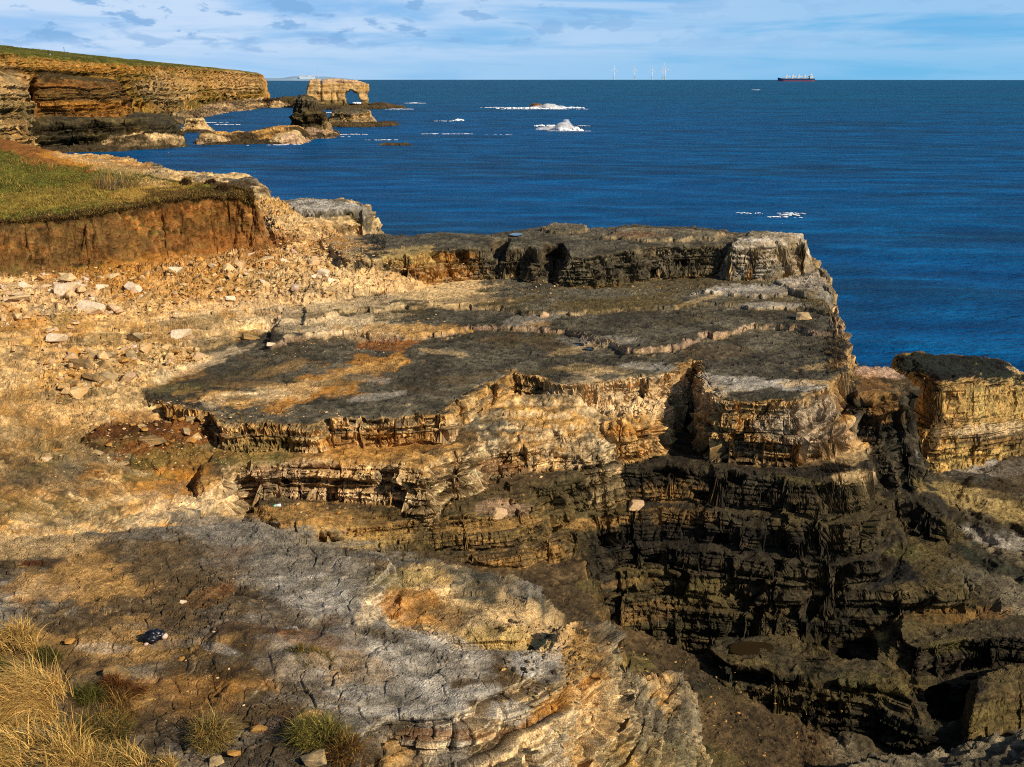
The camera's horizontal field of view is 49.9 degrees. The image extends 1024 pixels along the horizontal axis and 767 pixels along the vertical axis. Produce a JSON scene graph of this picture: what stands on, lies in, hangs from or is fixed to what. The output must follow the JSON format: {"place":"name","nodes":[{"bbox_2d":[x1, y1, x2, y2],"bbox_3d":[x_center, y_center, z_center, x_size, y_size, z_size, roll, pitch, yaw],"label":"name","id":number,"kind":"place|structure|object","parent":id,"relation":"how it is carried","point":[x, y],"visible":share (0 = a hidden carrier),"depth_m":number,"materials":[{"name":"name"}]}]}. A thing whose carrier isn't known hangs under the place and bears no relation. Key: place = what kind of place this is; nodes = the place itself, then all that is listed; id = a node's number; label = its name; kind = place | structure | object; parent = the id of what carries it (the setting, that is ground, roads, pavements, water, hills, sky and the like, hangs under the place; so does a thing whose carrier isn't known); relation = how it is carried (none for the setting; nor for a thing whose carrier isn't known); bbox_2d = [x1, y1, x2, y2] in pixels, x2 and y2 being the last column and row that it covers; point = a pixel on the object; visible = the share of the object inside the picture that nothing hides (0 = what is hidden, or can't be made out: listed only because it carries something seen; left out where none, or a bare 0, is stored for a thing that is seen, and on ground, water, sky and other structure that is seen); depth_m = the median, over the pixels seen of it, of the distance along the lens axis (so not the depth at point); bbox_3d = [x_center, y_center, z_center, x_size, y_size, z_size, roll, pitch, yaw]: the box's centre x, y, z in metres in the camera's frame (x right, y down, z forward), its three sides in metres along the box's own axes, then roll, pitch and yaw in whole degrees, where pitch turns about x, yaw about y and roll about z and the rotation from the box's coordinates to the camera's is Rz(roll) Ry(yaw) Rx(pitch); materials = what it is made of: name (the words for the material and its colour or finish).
{"place":"outdoors","nodes":[
{"label":"outdoors","id":0,"kind":"place"},
{"bbox_2d":[0,140,270,278],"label":"grass field","id":1,"kind":"structure","parent":0,"point":[48,155],"depth_m":72.90,"materials":[{"name":"plant"}]},
{"bbox_2d":[89,166,141,190],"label":"dead shrub","id":2,"kind":"object","parent":1,"relation":"on","point":[102,183],"visible":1,"depth_m":72.64,"materials":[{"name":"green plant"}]},
{"bbox_2d":[179,175,191,185],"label":"turf clump","id":3,"kind":"object","parent":1,"relation":"on","point":[184,181],"visible":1,"depth_m":75.30,"materials":[{"name":"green plant"}]},
{"bbox_2d":[203,178,217,184],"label":"turf clump","id":4,"kind":"object","parent":1,"relation":"on","point":[210,181],"visible":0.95,"depth_m":76.16,"materials":[{"name":"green plant"}]},
{"bbox_2d":[214,181,231,189],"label":"turf clump","id":5,"kind":"object","parent":1,"relation":"on","point":[224,186],"visible":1,"depth_m":74.51,"materials":[{"name":"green plant"}]},
{"bbox_2d":[0,138,272,276],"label":"clay bank","id":6,"kind":"structure","parent":0,"point":[154,232],"depth_m":67.37,"materials":[{"name":"soil"}]},
{"bbox_2d":[0,184,255,223],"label":"turf fringe","id":7,"kind":"object","parent":6,"relation":"attached to","point":[247,191],"visible":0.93,"depth_m":68.62,"materials":[{"name":"green plant"}]},
{"bbox_2d":[0,45,297,152],"bbox_3d":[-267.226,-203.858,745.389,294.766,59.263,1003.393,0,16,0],"label":"headland","id":8,"kind":"structure","parent":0,"point":[67,103],"depth_m":429.86,"materials":[{"name":"stone"}]},
{"bbox_2d":[0,195,429,324],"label":"rubble slope","id":9,"kind":"structure","parent":0,"point":[385,284],"depth_m":63.75,"materials":[{"name":"stone"}]},
{"bbox_2d":[11,312,21,319],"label":"loose rock","id":10,"kind":"object","parent":9,"relation":"on","point":[17,315],"visible":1,"depth_m":54.86,"materials":[{"name":"stone"}]},
{"bbox_2d":[7,293,31,299],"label":"loose rock","id":11,"kind":"object","parent":9,"relation":"on","point":[21,296],"visible":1,"depth_m":56.31,"materials":[{"name":"stone"}]},
{"bbox_2d":[18,281,33,289],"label":"loose rock","id":12,"kind":"object","parent":9,"relation":"on","point":[22,284],"visible":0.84,"depth_m":59.87,"materials":[{"name":"stone"}]},
{"bbox_2d":[56,273,76,280],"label":"loose rock","id":13,"kind":"object","parent":9,"relation":"on","point":[68,277],"visible":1,"depth_m":61.50,"materials":[{"name":"stone"}]},
{"bbox_2d":[53,282,80,295],"bbox_3d":[-24.108,-5.180,59.660,1.439,0.698,0.928,-15,19,-7],"label":"loose rock","id":14,"kind":"object","parent":9,"relation":"on","point":[60,289],"visible":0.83,"depth_m":59.30,"materials":[{"name":"stone"}]},
{"bbox_2d":[64,289,76,297],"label":"loose rock","id":15,"kind":"object","parent":9,"relation":"on","point":[68,293],"visible":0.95,"depth_m":58.29,"materials":[{"name":"stone"}]},
{"bbox_2d":[77,285,86,292],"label":"loose rock","id":16,"kind":"object","parent":9,"relation":"on","point":[81,288],"visible":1,"depth_m":59.38,"materials":[{"name":"stone"}]},
{"bbox_2d":[76,300,104,314],"bbox_3d":[-21.925,-3.926,57.261,1.424,0.692,0.918,7,25,4],"label":"loose rock","id":17,"kind":"object","parent":9,"relation":"on","point":[91,308],"visible":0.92,"depth_m":56.99,"materials":[{"name":"stone"}]},
{"bbox_2d":[95,284,108,290],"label":"loose rock","id":18,"kind":"object","parent":9,"relation":"on","point":[98,286],"visible":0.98,"depth_m":60.03,"materials":[{"name":"stone"}]},
{"bbox_2d":[107,304,122,310],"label":"loose rock","id":19,"kind":"object","parent":9,"relation":"on","point":[113,307],"visible":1,"depth_m":57.47,"materials":[{"name":"stone"}]},
{"bbox_2d":[124,281,142,292],"bbox_3d":[-20.794,-5.273,60.304,0.938,0.455,0.605,16,33,11],"label":"loose rock","id":20,"kind":"object","parent":9,"relation":"on","point":[133,287],"visible":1,"depth_m":60.14,"materials":[{"name":"stone"}]},
{"bbox_2d":[137,292,152,302],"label":"loose rock","id":21,"kind":"object","parent":9,"relation":"on","point":[144,298],"visible":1,"depth_m":58.92,"materials":[{"name":"stone"}]},
{"bbox_2d":[167,267,182,272],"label":"loose rock","id":22,"kind":"object","parent":9,"relation":"on","point":[178,269],"visible":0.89,"depth_m":64.04,"materials":[{"name":"stone"}]},
{"bbox_2d":[221,263,234,271],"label":"loose rock","id":23,"kind":"object","parent":9,"relation":"on","point":[228,266],"visible":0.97,"depth_m":65.81,"materials":[{"name":"stone"}]},
{"bbox_2d":[224,296,235,300],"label":"loose rock","id":24,"kind":"object","parent":9,"relation":"on","point":[231,298],"visible":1,"depth_m":61.14,"materials":[{"name":"stone"}]},
{"bbox_2d":[234,260,243,268],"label":"loose rock","id":25,"kind":"object","parent":9,"relation":"on","point":[237,263],"visible":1,"depth_m":66.38,"materials":[{"name":"stone"}]},
{"bbox_2d":[256,256,274,261],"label":"loose rock","id":26,"kind":"object","parent":9,"relation":"on","point":[267,258],"visible":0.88,"depth_m":69.45,"materials":[{"name":"stone"}]},
{"bbox_2d":[308,258,317,264],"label":"loose rock","id":27,"kind":"object","parent":9,"relation":"on","point":[312,261],"visible":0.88,"depth_m":69.51,"materials":[{"name":"stone"}]},
{"bbox_2d":[317,268,329,274],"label":"loose rock","id":28,"kind":"object","parent":9,"relation":"on","point":[322,271],"visible":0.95,"depth_m":65.93,"materials":[{"name":"stone"}]},
{"bbox_2d":[0,269,441,538],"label":"rock slope","id":29,"kind":"structure","parent":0,"point":[36,499],"depth_m":42.56,"materials":[{"name":"stone"}]},
{"bbox_2d":[45,333,67,341],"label":"loose rock","id":30,"kind":"object","parent":29,"relation":"on","point":[53,337],"visible":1,"depth_m":52.87,"materials":[{"name":"stone"}]},
{"bbox_2d":[57,383,69,389],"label":"loose rock","id":31,"kind":"object","parent":29,"relation":"on","point":[62,386],"visible":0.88,"depth_m":45.99,"materials":[{"name":"stone"}]},
{"bbox_2d":[60,387,69,394],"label":"loose rock","id":32,"kind":"object","parent":29,"relation":"on","point":[65,390],"visible":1,"depth_m":45.44,"materials":[{"name":"stone"}]},
{"bbox_2d":[64,352,77,358],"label":"loose rock","id":33,"kind":"object","parent":29,"relation":"on","point":[72,355],"visible":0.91,"depth_m":50.20,"materials":[{"name":"stone"}]},
{"bbox_2d":[67,346,79,355],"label":"loose rock","id":34,"kind":"object","parent":29,"relation":"on","point":[74,349],"visible":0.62,"depth_m":51.05,"materials":[{"name":"stone"}]},
{"bbox_2d":[68,386,87,398],"bbox_3d":[-18.027,0.405,45.659,0.846,0.472,0.556,-9,27,-9],"label":"loose rock","id":35,"kind":"object","parent":29,"relation":"on","point":[78,392],"visible":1,"depth_m":45.53,"materials":[{"name":"stone"}]},
{"bbox_2d":[68,358,95,368],"bbox_3d":[-19.113,-0.817,48.900,1.250,0.465,0.718,8,18,27],"label":"loose rock","id":36,"kind":"object","parent":29,"relation":"on","point":[86,363],"visible":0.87,"depth_m":48.67,"materials":[{"name":"stone"}]},
{"bbox_2d":[84,347,96,352],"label":"loose rock","id":37,"kind":"object","parent":29,"relation":"on","point":[88,349],"visible":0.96,"depth_m":50.63,"materials":[{"name":"stone"}]},
{"bbox_2d":[83,372,98,381],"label":"loose rock","id":38,"kind":"object","parent":29,"relation":"on","point":[89,376],"visible":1,"depth_m":47.33,"materials":[{"name":"stone"}]},
{"bbox_2d":[88,350,100,358],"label":"loose rock","id":39,"kind":"object","parent":29,"relation":"on","point":[92,354],"visible":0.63,"depth_m":50.51,"materials":[{"name":"stone"}]},
{"bbox_2d":[96,360,108,368],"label":"loose rock","id":40,"kind":"object","parent":29,"relation":"on","point":[103,364],"visible":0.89,"depth_m":49.17,"materials":[{"name":"stone"}]},
{"bbox_2d":[97,351,108,359],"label":"loose rock","id":41,"kind":"object","parent":29,"relation":"on","point":[102,355],"visible":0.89,"depth_m":50.29,"materials":[{"name":"stone"}]},
{"bbox_2d":[99,378,112,386],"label":"loose rock","id":42,"kind":"object","parent":29,"relation":"on","point":[107,381],"visible":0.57,"depth_m":47.08,"materials":[{"name":"stone"}]},
{"bbox_2d":[98,371,118,380],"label":"loose rock","id":43,"kind":"object","parent":29,"relation":"on","point":[104,375],"visible":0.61,"depth_m":47.85,"materials":[{"name":"stone"}]},
{"bbox_2d":[106,351,116,357],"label":"loose rock","id":44,"kind":"object","parent":29,"relation":"on","point":[111,354],"visible":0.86,"depth_m":50.61,"materials":[{"name":"stone"}]},
{"bbox_2d":[121,371,136,381],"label":"loose rock","id":45,"kind":"object","parent":29,"relation":"on","point":[129,376],"visible":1,"depth_m":47.38,"materials":[{"name":"stone"}]},
{"bbox_2d":[124,349,136,357],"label":"loose rock","id":46,"kind":"object","parent":29,"relation":"on","point":[130,353],"visible":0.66,"depth_m":51.01,"materials":[{"name":"stone"}]},
{"bbox_2d":[126,332,142,340],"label":"loose rock","id":47,"kind":"object","parent":29,"relation":"on","point":[136,336],"visible":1,"depth_m":53.59,"materials":[{"name":"stone"}]},
{"bbox_2d":[139,343,151,353],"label":"loose rock","id":48,"kind":"object","parent":29,"relation":"on","point":[145,347],"visible":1,"depth_m":51.93,"materials":[{"name":"stone"}]},
{"bbox_2d":[138,435,166,444],"bbox_3d":[-13.895,2.202,42.498,1.033,0.425,0.570,-12,7,-2],"label":"loose rock","id":49,"kind":"object","parent":29,"relation":"on","point":[153,439],"visible":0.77,"depth_m":42.27,"materials":[{"name":"stone"}]},
{"bbox_2d":[165,352,173,358],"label":"loose rock","id":50,"kind":"object","parent":29,"relation":"on","point":[169,355],"visible":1,"depth_m":50.88,"materials":[{"name":"stone"}]},
{"bbox_2d":[170,329,191,338],"bbox_3d":[-16.712,-2.529,55.531,1.087,0.528,0.701,-15,14,-14],"label":"loose rock","id":51,"kind":"object","parent":29,"relation":"on","point":[179,333],"visible":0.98,"depth_m":55.27,"materials":[{"name":"stone"}]},
{"bbox_2d":[181,427,189,434],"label":"loose rock","id":52,"kind":"object","parent":29,"relation":"on","point":[185,431],"visible":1,"depth_m":43.52,"materials":[{"name":"stone"}]},
{"bbox_2d":[185,416,196,421],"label":"loose rock","id":53,"kind":"object","parent":29,"relation":"on","point":[190,418],"visible":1,"depth_m":44.58,"materials":[{"name":"stone"}]},
{"bbox_2d":[192,352,204,359],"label":"loose rock","id":54,"kind":"object","parent":29,"relation":"on","point":[198,356],"visible":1,"depth_m":51.35,"materials":[{"name":"stone"}]},
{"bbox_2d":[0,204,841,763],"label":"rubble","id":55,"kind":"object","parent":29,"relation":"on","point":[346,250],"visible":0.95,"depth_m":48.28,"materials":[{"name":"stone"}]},
{"bbox_2d":[68,153,383,235],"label":"limestone ridge","id":56,"kind":"structure","parent":0,"point":[342,216],"depth_m":91.82,"materials":[{"name":"stone"}]},
{"bbox_2d":[0,521,581,766],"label":"rock slab","id":57,"kind":"object","parent":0,"point":[433,701],"visible":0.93,"depth_m":17.94,"materials":[{"name":"stone"}]},
{"bbox_2d":[0,649,42,679],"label":"grass tussock","id":58,"kind":"object","parent":57,"relation":"on","point":[2,661],"depth_m":16.81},
{"bbox_2d":[0,610,49,659],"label":"grass tussock","id":59,"kind":"object","parent":57,"relation":"on","point":[18,635],"depth_m":17.58,"materials":[{"name":"plant"}]},
{"bbox_2d":[0,640,73,733],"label":"grass tussock","id":60,"kind":"object","parent":57,"relation":"on","point":[21,694],"depth_m":15.57,"materials":[{"name":"plant"}]},
{"bbox_2d":[31,641,72,667],"bbox_3d":[-7.286,4.286,17.332,0.694,0.431,0.692,0,16,0],"label":"grass tussock","id":61,"kind":"object","parent":57,"relation":"on","point":[43,650],"depth_m":17.33,"materials":[{"name":"plant"}]},
{"bbox_2d":[0,705,123,766],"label":"grass tussock","id":62,"kind":"object","parent":57,"relation":"on","point":[11,754],"depth_m":14.48,"materials":[{"name":"plant"}]},
{"bbox_2d":[64,637,75,643],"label":"loose rock","id":63,"kind":"object","parent":57,"relation":"on","point":[69,641],"visible":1,"depth_m":18.02,"materials":[{"name":"stone"}]},
{"bbox_2d":[69,677,115,708],"bbox_3d":[-6.200,4.546,16.163,0.830,0.525,0.682,0,16,0],"label":"grass tussock","id":64,"kind":"object","parent":57,"relation":"on","point":[84,692],"depth_m":16.13,"materials":[{"name":"plant"}]},
{"bbox_2d":[53,700,143,749],"bbox_3d":[-5.781,4.786,15.256,1.318,0.621,1.149,-10,19,-32],"label":"grass tussock","id":65,"kind":"object","parent":57,"relation":"on","point":[121,729],"depth_m":15.30,"materials":[{"name":"plant"}]},
{"bbox_2d":[102,665,130,678],"bbox_3d":[-6.086,4.455,16.939,0.428,0.176,0.236,0,21,-12],"label":"loose rock","id":66,"kind":"object","parent":57,"relation":"on","point":[121,669],"visible":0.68,"depth_m":16.89,"materials":[{"name":"stone"}]},
{"bbox_2d":[95,678,150,724],"bbox_3d":[-5.654,4.664,15.914,0.927,0.476,1.035,0,16,0],"label":"dried plant","id":67,"kind":"object","parent":57,"relation":"on","point":[121,701],"visible":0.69,"depth_m":15.99,"materials":[{"name":"brown plant"}]},
{"bbox_2d":[93,668,155,704],"bbox_3d":[-5.845,4.541,16.441,0.976,0.476,0.942,0,16,0],"label":"dried plant","id":68,"kind":"object","parent":57,"relation":"on","point":[114,680],"visible":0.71,"depth_m":16.47,"materials":[{"name":"brown plant"}]},
{"bbox_2d":[87,735,189,766],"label":"grass tussock","id":69,"kind":"object","parent":57,"relation":"on","point":[129,755],"depth_m":14.56,"materials":[{"name":"plant"}]},
{"bbox_2d":[138,629,167,645],"bbox_3d":[-5.877,4.136,17.977,0.415,0.251,0.303,-15,22,-43],"label":"black bag","id":70,"kind":"object","parent":57,"relation":"on","point":[152,636],"visible":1,"depth_m":17.90,"materials":[{"name":"plastic"}]},
{"bbox_2d":[178,697,250,756],"bbox_3d":[-4.144,4.779,15.231,1.076,0.755,1.144,0,16,0],"label":"grass tussock","id":71,"kind":"object","parent":57,"relation":"on","point":[207,731],"depth_m":15.23,"materials":[{"name":"plant"}]},
{"bbox_2d":[209,755,223,766],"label":"loose rock","id":72,"kind":"object","parent":57,"relation":"on","point":[217,760],"visible":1,"depth_m":14.75,"materials":[{"name":"stone"}]},
{"bbox_2d":[226,748,240,755],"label":"loose rock","id":73,"kind":"object","parent":57,"relation":"on","point":[233,752],"visible":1,"depth_m":14.99,"materials":[{"name":"stone"}]},
{"bbox_2d":[250,724,266,732],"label":"loose rock","id":74,"kind":"object","parent":57,"relation":"on","point":[257,728],"visible":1,"depth_m":15.57,"materials":[{"name":"stone"}]},
{"bbox_2d":[286,748,326,766],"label":"loose rock","id":75,"kind":"object","parent":57,"relation":"on","point":[312,759],"visible":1,"depth_m":14.75,"materials":[{"name":"stone"}]},
{"bbox_2d":[285,639,339,668],"bbox_3d":[-3.204,4.314,17.562,0.924,0.468,0.642,0,16,0],"label":"grass tussock","id":76,"kind":"object","parent":57,"relation":"on","point":[300,648],"depth_m":17.59,"materials":[{"name":"plant"}]},
{"bbox_2d":[269,705,364,756],"bbox_3d":[-2.722,4.824,15.351,1.415,0.677,1.213,0,16,0],"label":"grass tussock","id":77,"kind":"object","parent":57,"relation":"on","point":[303,731],"depth_m":15.25,"materials":[{"name":"plant"}]},
{"bbox_2d":[319,720,383,766],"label":"grass tussock","id":78,"kind":"object","parent":57,"relation":"on","point":[348,749],"depth_m":15.01,"materials":[{"name":"plant"}]},
{"bbox_2d":[265,76,354,80],"bbox_3d":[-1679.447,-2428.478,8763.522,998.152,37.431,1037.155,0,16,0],"label":"coast","id":79,"kind":"structure","parent":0,"point":[294,78],"depth_m":8387.02},
{"bbox_2d":[0,0,1023,79],"label":"sky","id":80,"kind":"structure","parent":0,"point":[348,39],"materials":[{"name":"blue"}]},
{"bbox_2d":[141,222,929,546],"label":"rock terrace","id":81,"kind":"object","parent":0,"point":[467,390],"visible":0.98,"depth_m":50.10,"materials":[{"name":"stone"}]},
{"bbox_2d":[241,333,259,339],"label":"loose rock","id":82,"kind":"object","parent":81,"relation":"on","point":[247,336],"visible":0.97,"depth_m":56.00,"materials":[{"name":"stone"}]},
{"bbox_2d":[796,312,811,319],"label":"loose rock","id":83,"kind":"object","parent":81,"relation":"on","point":[803,315],"visible":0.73,"depth_m":58.68,"materials":[{"name":"stone"}]},
{"bbox_2d":[367,553,712,766],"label":"rock outcrop","id":84,"kind":"object","parent":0,"point":[463,607],"visible":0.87,"depth_m":20.77,"materials":[{"name":"stone"}]},
{"bbox_2d":[66,80,1023,371],"bbox_3d":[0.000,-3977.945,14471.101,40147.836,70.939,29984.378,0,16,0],"label":"sea","id":85,"kind":"structure","parent":0,"point":[902,200],"depth_m":305.23,"materials":[{"name":"liquid"}]},
{"bbox_2d":[180,117,214,132],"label":"flat rock","id":86,"kind":"object","parent":85,"relation":"on","point":[196,125],"visible":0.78,"depth_m":510.90,"materials":[{"name":"stone"}]},
{"bbox_2d":[194,125,312,144],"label":"rock reef","id":87,"kind":"object","parent":85,"relation":"on","point":[288,134],"visible":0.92,"depth_m":431.37},
{"bbox_2d":[289,94,340,138],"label":"sea stack","id":88,"kind":"object","parent":85,"relation":"on","point":[309,117],"visible":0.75,"depth_m":471.54,"materials":[{"name":"stone"}]},
{"bbox_2d":[306,78,369,104],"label":"sea arch","id":89,"kind":"structure","parent":85,"relation":"on","point":[330,91],"depth_m":894.32,"materials":[{"name":"stone"}]},
{"bbox_2d":[317,102,406,109],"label":"arch reef","id":90,"kind":"object","parent":85,"relation":"on","point":[379,105],"visible":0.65,"depth_m":881.39},
{"bbox_2d":[328,107,398,126],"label":"rock islet","id":91,"kind":"object","parent":85,"relation":"on","point":[352,117],"visible":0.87,"depth_m":573.28,"materials":[{"name":"stone"}]},
{"bbox_2d":[379,142,411,145],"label":"skerry","id":92,"kind":"structure","parent":85,"relation":"on","point":[398,144],"depth_m":415.52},
{"bbox_2d":[206,102,803,217],"bbox_3d":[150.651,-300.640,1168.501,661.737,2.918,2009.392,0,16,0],"label":"sea foam","id":93,"kind":"object","parent":85,"relation":"on","point":[790,213],"visible":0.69,"depth_m":414.80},
{"bbox_2d":[484,105,583,108],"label":"breaking wave","id":94,"kind":"object","parent":85,"relation":"on","point":[551,107],"visible":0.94,"depth_m":892.73,"materials":[{"name":"white liquid"}]},
{"bbox_2d":[534,125,583,130],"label":"breaking wave","id":95,"kind":"object","parent":85,"relation":"on","point":[564,128],"visible":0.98,"depth_m":530.23,"materials":[{"name":"white liquid"}]},
{"bbox_2d":[778,73,814,80],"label":"cargo ship","id":96,"kind":"object","parent":85,"relation":"on","point":[810,78],"visible":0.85,"depth_m":6907.68,"materials":[{"name":"blue paint"}]},
{"bbox_2d":[308,542,833,766],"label":"tidal floor","id":97,"kind":"structure","parent":0,"point":[570,590],"depth_m":41.24,"materials":[{"name":"stone"}]},
{"bbox_2d":[243,389,997,754],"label":"dark cliff","id":98,"kind":"structure","parent":0,"point":[839,585],"depth_m":44.90,"materials":[{"name":"stone"}]},
{"bbox_2d":[492,507,507,519],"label":"loose rock","id":99,"kind":"object","parent":98,"relation":"on","point":[498,513],"visible":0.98,"depth_m":42.79,"materials":[{"name":"stone"}]},
{"bbox_2d":[628,500,643,510],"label":"loose rock","id":100,"kind":"object","parent":98,"relation":"on","point":[635,505],"visible":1,"depth_m":46.34,"materials":[{"name":"stone"}]},
{"bbox_2d":[729,641,773,655],"bbox_3d":[9.440,10.465,43.333,1.772,0.124,1.037,0,16,0],"label":"rock pool","id":101,"kind":"object","parent":98,"relation":"on","point":[744,648],"visible":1,"depth_m":43.34,"materials":[{"name":"brown liquid"}]},
{"bbox_2d":[831,454,1023,766],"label":"shore platform","id":102,"kind":"structure","parent":0,"point":[958,655],"depth_m":42.86,"materials":[{"name":"stone"}]},
{"bbox_2d":[890,351,1023,472],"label":"fallen block","id":103,"kind":"structure","parent":102,"relation":"on","point":[968,411],"depth_m":64.71,"materials":[{"name":"stone"}]},
{"bbox_2d":[959,663,1023,744],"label":"mossy block","id":104,"kind":"structure","parent":102,"relation":"on","point":[994,701],"depth_m":40.12,"materials":[{"name":"stone"}]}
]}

